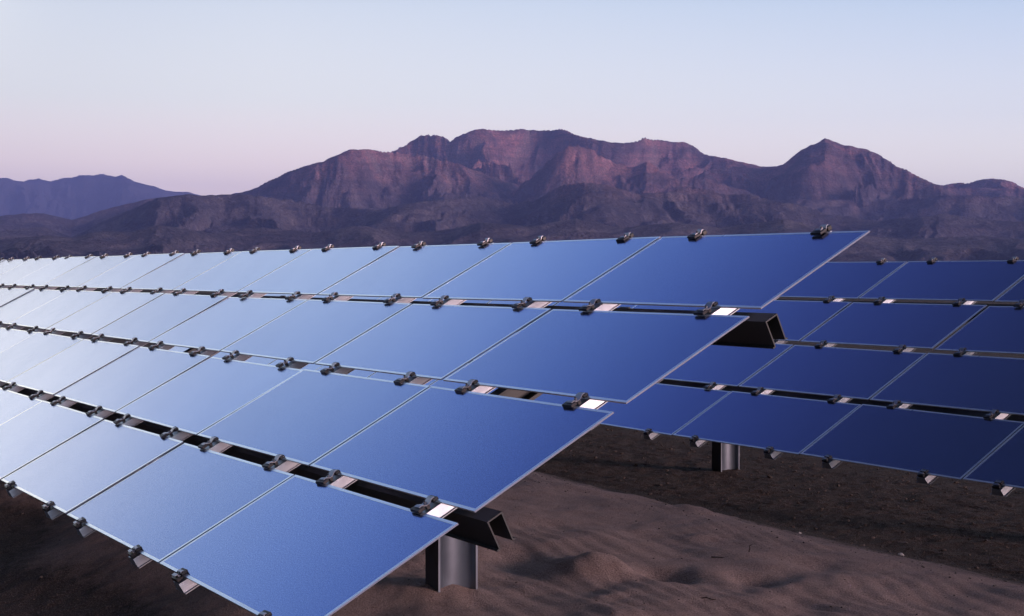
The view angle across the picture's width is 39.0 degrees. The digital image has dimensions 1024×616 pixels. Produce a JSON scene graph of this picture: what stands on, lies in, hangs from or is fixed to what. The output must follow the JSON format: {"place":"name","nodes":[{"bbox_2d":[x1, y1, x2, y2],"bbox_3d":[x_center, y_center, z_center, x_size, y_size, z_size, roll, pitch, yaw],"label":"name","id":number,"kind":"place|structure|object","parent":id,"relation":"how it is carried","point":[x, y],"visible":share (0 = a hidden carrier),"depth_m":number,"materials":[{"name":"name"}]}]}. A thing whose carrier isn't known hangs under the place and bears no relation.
{"place":"outdoors","nodes":[
{"label":"outdoors","id":0,"kind":"place"},
{"bbox_2d":[0,277,1023,615],"bbox_3d":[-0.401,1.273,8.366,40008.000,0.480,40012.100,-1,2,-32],"label":"ground","id":1,"kind":"structure","parent":0,"point":[590,549],"depth_m":7.12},
{"bbox_2d":[0,174,200,219],"bbox_3d":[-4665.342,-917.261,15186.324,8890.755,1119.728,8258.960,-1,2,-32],"label":"mountains","id":2,"kind":"structure","parent":1,"relation":"on","point":[76,197],"depth_m":15833.39,"materials":[{"name":"purple stone"}]},
{"bbox_2d":[0,224,869,615],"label":"solar array","id":3,"kind":"object","parent":1,"relation":"on","point":[292,488],"visible":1,"depth_m":6.09,"materials":[{"name":"blue glass"}]},
{"bbox_2d":[0,129,1023,274],"bbox_3d":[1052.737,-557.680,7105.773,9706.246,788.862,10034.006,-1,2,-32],"label":"mountains","id":4,"kind":"structure","parent":1,"relation":"on","point":[476,186],"depth_m":4889.21,"materials":[{"name":"stone"}]},
{"bbox_2d":[170,257,1023,496],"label":"solar array","id":5,"kind":"object","parent":1,"relation":"on","point":[929,418],"visible":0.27,"depth_m":9.71,"materials":[{"name":"blue glass"}]},
{"bbox_2d":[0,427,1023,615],"bbox_3d":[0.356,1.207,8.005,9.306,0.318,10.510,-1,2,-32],"label":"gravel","id":6,"kind":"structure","parent":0,"point":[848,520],"depth_m":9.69,"materials":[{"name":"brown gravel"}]},
{"bbox_2d":[0,0,1023,195],"label":"sky","id":7,"kind":"structure","parent":0,"point":[200,97],"materials":[{"name":"blue"}]}
]}

